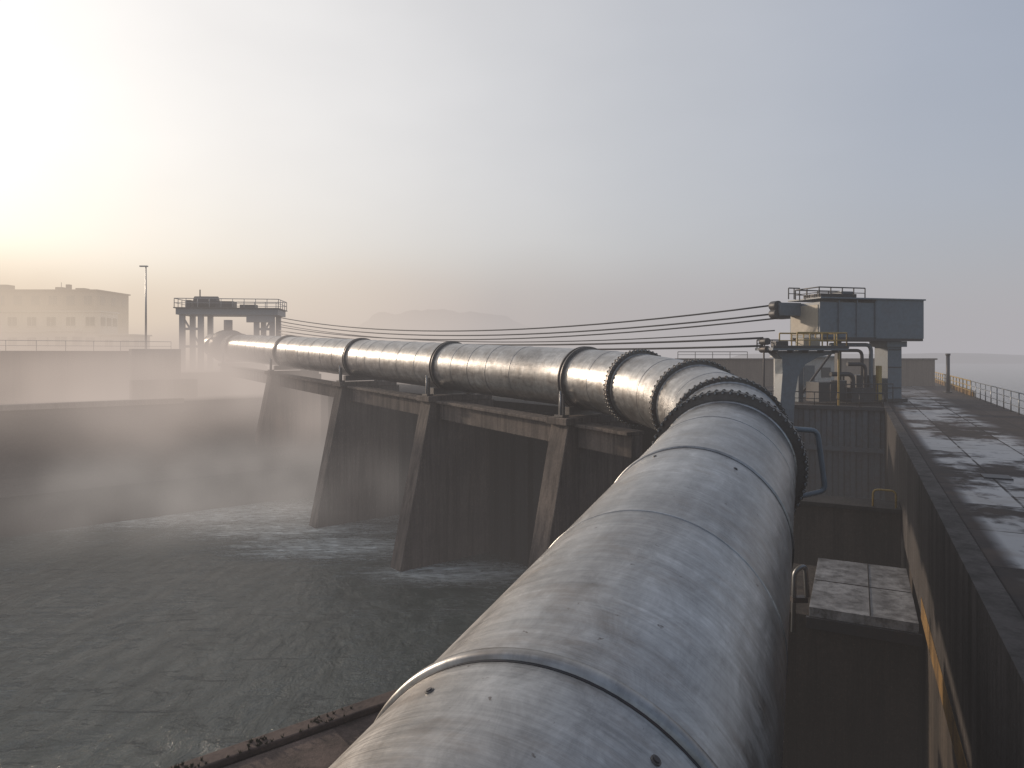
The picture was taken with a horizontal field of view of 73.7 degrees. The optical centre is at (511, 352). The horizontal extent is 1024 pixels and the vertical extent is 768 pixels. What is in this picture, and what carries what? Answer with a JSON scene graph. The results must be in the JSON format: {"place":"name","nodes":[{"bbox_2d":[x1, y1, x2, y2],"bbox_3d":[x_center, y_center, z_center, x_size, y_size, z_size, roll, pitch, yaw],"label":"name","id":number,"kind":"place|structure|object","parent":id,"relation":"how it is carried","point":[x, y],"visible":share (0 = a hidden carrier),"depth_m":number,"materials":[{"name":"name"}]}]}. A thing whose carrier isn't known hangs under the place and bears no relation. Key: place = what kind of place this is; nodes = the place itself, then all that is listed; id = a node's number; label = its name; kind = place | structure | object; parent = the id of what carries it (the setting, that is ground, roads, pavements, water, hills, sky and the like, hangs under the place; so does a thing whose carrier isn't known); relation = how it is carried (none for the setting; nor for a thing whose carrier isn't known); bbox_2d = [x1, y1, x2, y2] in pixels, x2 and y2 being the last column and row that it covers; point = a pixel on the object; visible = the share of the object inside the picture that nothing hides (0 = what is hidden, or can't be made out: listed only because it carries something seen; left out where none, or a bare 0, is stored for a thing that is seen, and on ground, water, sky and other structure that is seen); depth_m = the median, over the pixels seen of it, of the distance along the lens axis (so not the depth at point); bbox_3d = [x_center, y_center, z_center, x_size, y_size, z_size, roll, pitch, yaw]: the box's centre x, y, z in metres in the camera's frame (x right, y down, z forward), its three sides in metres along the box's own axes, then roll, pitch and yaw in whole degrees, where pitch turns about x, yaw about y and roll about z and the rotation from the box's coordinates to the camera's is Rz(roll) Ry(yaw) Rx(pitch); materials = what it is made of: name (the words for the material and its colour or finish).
{"place":"outdoors","nodes":[
{"label":"outdoors","id":0,"kind":"place"},
{"bbox_2d":[0,351,128,402],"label":"quay wall","id":1,"kind":"structure","parent":0,"point":[32,376],"depth_m":66.96,"materials":[{"name":"grey concrete"}]},
{"bbox_2d":[0,340,170,350],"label":"quay railing","id":2,"kind":"object","parent":1,"relation":"on","point":[5,345],"visible":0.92,"depth_m":67.50,"materials":[{"name":"grey metal"}]},
{"bbox_2d":[0,393,322,537],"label":"riverbank","id":3,"kind":"structure","parent":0,"point":[64,468],"depth_m":58.11,"materials":[{"name":"stone"}]},
{"bbox_2d":[0,398,183,410],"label":"quay lip","id":4,"kind":"object","parent":3,"relation":"on","point":[36,406],"visible":1,"depth_m":61.26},
{"bbox_2d":[129,349,197,399],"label":"abutment wall","id":5,"kind":"structure","parent":3,"relation":"on","point":[154,373],"depth_m":69.71,"materials":[{"name":"concrete"}]},
{"bbox_2d":[226,366,643,457],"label":"concrete beam","id":6,"kind":"structure","parent":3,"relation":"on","point":[618,441],"depth_m":39.28,"materials":[{"name":"grey concrete"}]},
{"bbox_2d":[204,320,807,767],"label":"steel penstock pipe","id":7,"kind":"object","parent":6,"relation":"on","point":[636,614],"visible":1,"depth_m":6.18,"materials":[{"name":"silver metal"}]},
{"bbox_2d":[794,426,826,497],"bbox_3d":[7.088,2.718,17.030,1.613,1.866,0.214,0,0,-9],"label":"steel hand loop","id":8,"kind":"object","parent":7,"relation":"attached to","point":[823,488],"visible":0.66,"depth_m":17.04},
{"bbox_2d":[218,363,266,371],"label":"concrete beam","id":9,"kind":"structure","parent":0,"point":[223,368],"depth_m":78.93,"materials":[{"name":"grey concrete"}]},
{"bbox_2d":[0,359,527,767],"bbox_3d":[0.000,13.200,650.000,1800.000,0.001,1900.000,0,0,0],"label":"river water","id":10,"kind":"structure","parent":0,"point":[166,641],"depth_m":32.93,"materials":[{"name":"grey liquid"}]},
{"bbox_2d":[168,688,398,767],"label":"concrete platform","id":11,"kind":"structure","parent":10,"relation":"in","point":[323,744],"depth_m":12.06,"materials":[{"name":"grey concrete"}]},
{"bbox_2d":[171,706,352,767],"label":"weeds","id":12,"kind":"object","parent":11,"relation":"on","point":[240,752],"visible":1,"depth_m":12.02,"materials":[{"name":"plant"}]},
{"bbox_2d":[881,401,1023,767],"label":"walkway retaining wall","id":13,"kind":"structure","parent":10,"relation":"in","point":[971,669],"depth_m":11.04,"materials":[{"name":"concrete"}]},
{"bbox_2d":[888,382,1023,618],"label":"walkway","id":14,"kind":"structure","parent":13,"relation":"on","point":[961,441],"depth_m":19.48,"materials":[{"name":"grey concrete"}]},
{"bbox_2d":[768,286,925,404],"bbox_3d":[20.986,-0.499,42.970,9.400,7.199,3.231,0,0,-14],"label":"gantry crane","id":15,"kind":"object","parent":14,"relation":"on","point":[887,328],"visible":0.94,"depth_m":42.23,"materials":[{"name":"grey paint"}]},
{"bbox_2d":[943,354,952,392],"bbox_3d":[33.811,1.575,52.946,0.600,3.050,0.600,0,0,0],"label":"bollard post","id":16,"kind":"object","parent":14,"relation":"on","point":[947,373],"visible":0.97,"depth_m":52.83,"materials":[{"name":"metal"}]},
{"bbox_2d":[935,372,974,396],"bbox_3d":[42.186,2.526,67.228,0.252,1.148,42.049,0,0,27],"label":"yellow railing","id":17,"kind":"object","parent":14,"relation":"on","point":[959,388],"visible":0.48,"depth_m":55.82,"materials":[{"name":"metal"}]},
{"bbox_2d":[980,473,1013,479],"bbox_3d":[12.058,3.085,16.989,0.600,0.040,0.600,0,0,27],"label":"drain cover","id":18,"kind":"object","parent":14,"relation":"on","point":[996,476],"visible":1,"depth_m":16.93,"materials":[{"name":"metal"}]},
{"bbox_2d":[971,381,1023,414],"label":"walkway railing","id":19,"kind":"object","parent":14,"relation":"on","point":[1011,397],"visible":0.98,"depth_m":39.55,"materials":[{"name":"metal"}]},
{"bbox_2d":[255,370,320,448],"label":"concrete pier","id":20,"kind":"structure","parent":0,"point":[289,417],"depth_m":66.16,"materials":[{"name":"grey concrete"}]},
{"bbox_2d":[181,360,410,395],"bbox_3d":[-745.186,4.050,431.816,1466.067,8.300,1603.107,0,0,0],"label":"ground","id":21,"kind":"structure","parent":0,"point":[215,381],"depth_m":77.42,"materials":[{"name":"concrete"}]},
{"bbox_2d":[0,282,151,350],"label":"apartment building","id":22,"kind":"structure","parent":21,"relation":"on","point":[79,319],"depth_m":111.00,"materials":[{"name":"beige concrete"}]},
{"bbox_2d":[139,265,147,348],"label":"light pole","id":23,"kind":"object","parent":21,"relation":"on","point":[145,266],"visible":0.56,"depth_m":79.93,"materials":[{"name":"metal"}]},
{"bbox_2d":[173,290,287,370],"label":"hoist gantry","id":24,"kind":"object","parent":21,"relation":"on","point":[200,307],"visible":0.91,"depth_m":86.08,"materials":[{"name":"grey metal"}]},
{"bbox_2d":[277,305,774,349],"bbox_3d":[-6.524,-2.419,64.979,4.302,4.471,66.668,0,0,-42],"label":"hoist cable","id":25,"kind":"object","parent":24,"relation":"hanging from","point":[750,338],"visible":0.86,"depth_m":50.98,"materials":[{"name":"metal"}]},
{"bbox_2d":[321,378,656,566],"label":"dam wall","id":26,"kind":"structure","parent":21,"relation":"on","point":[517,463],"depth_m":43.64,"materials":[{"name":"grey concrete"}]},
{"bbox_2d":[755,332,848,425],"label":"service platform","id":27,"kind":"structure","parent":26,"relation":"on","point":[791,362],"depth_m":38.96,"materials":[{"name":"grey metal"}]},
{"bbox_2d":[770,356,833,396],"bbox_3d":[21.400,1.680,50.000,3.700,2.940,3.000,0,0,-14],"label":"equipment hut","id":28,"kind":"object","parent":26,"relation":"on","point":[810,368],"visible":0.34,"depth_m":48.79,"materials":[{"name":"metal"}]},
{"bbox_2d":[675,351,937,385],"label":"parapet wall","id":29,"kind":"structure","parent":26,"relation":"on","point":[918,371],"depth_m":63.75,"materials":[{"name":"concrete"}]},
{"bbox_2d":[309,380,398,527],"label":"concrete pier","id":30,"kind":"structure","parent":0,"point":[357,477],"depth_m":53.46,"materials":[{"name":"grey concrete"}]},
{"bbox_2d":[390,393,493,571],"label":"concrete pier","id":31,"kind":"structure","parent":0,"point":[445,513],"depth_m":43.09,"materials":[{"name":"grey concrete"}]},
{"bbox_2d":[0,0,1023,358],"label":"sky","id":32,"kind":"structure","parent":0,"point":[532,163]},
{"bbox_2d":[196,309,874,356],"bbox_3d":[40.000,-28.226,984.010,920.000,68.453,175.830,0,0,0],"label":"hills","id":33,"kind":"structure","parent":0,"point":[439,319],"depth_m":938.79,"materials":[{"name":"grey"}]},
{"bbox_2d":[528,413,630,567],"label":"concrete pier","id":34,"kind":"structure","parent":0,"point":[577,482],"depth_m":32.94,"materials":[{"name":"grey concrete"}]},
{"bbox_2d":[668,357,1023,414],"bbox_3d":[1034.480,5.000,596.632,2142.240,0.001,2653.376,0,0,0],"label":"lake water","id":35,"kind":"structure","parent":0,"point":[1009,376],"depth_m":138.59,"materials":[{"name":"grey liquid"}]},
{"bbox_2d":[731,353,1023,363],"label":"lake shore","id":36,"kind":"structure","parent":0,"point":[977,358],"depth_m":338.10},
{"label":"pit floor","id":37,"kind":"structure","parent":0,"visible":0},
{"bbox_2d":[794,404,884,499],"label":"sheet pile wall","id":38,"kind":"structure","parent":37,"relation":"on","point":[853,441],"depth_m":38.48,"materials":[{"name":"metal"}]},
{"bbox_2d":[762,386,882,406],"bbox_3d":[24.201,8.630,70.771,23.372,11.000,61.854,0,0,27],"label":"dam crest","id":39,"kind":"object","parent":38,"relation":"on","point":[873,404],"depth_m":42.20,"materials":[{"name":"grey concrete"}]},
{"bbox_2d":[768,390,883,406],"bbox_3d":[16.358,2.610,39.803,9.352,0.780,0.057,0,0,27],"label":"steel railing","id":40,"kind":"object","parent":38,"relation":"on","point":[814,398],"visible":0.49,"depth_m":38.68,"materials":[{"name":"grey metal"}]},
{"bbox_2d":[793,495,901,567],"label":"pit cross wall","id":41,"kind":"structure","parent":37,"relation":"on","point":[856,530],"depth_m":24.19,"materials":[{"name":"concrete"}]},
{"bbox_2d":[872,489,896,507],"bbox_3d":[12.890,5.033,23.628,0.768,0.634,0.070,0,0,27],"label":"access ladder rail","id":42,"kind":"object","parent":41,"relation":"on","point":[889,490],"visible":1,"depth_m":23.60,"materials":[{"name":"metal"}]},
{"bbox_2d":[782,558,922,767],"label":"concrete pad","id":43,"kind":"object","parent":37,"relation":"on","point":[855,641],"visible":0.95,"depth_m":17.51,"materials":[{"name":"concrete"}]},
{"bbox_2d":[790,564,809,632],"bbox_3d":[6.725,5.723,15.949,0.460,1.559,0.202,0,0,0],"label":"pipe vent","id":44,"kind":"object","parent":43,"relation":"attached to","point":[794,598],"visible":1,"depth_m":15.90,"materials":[{"name":"metal"}]}
]}

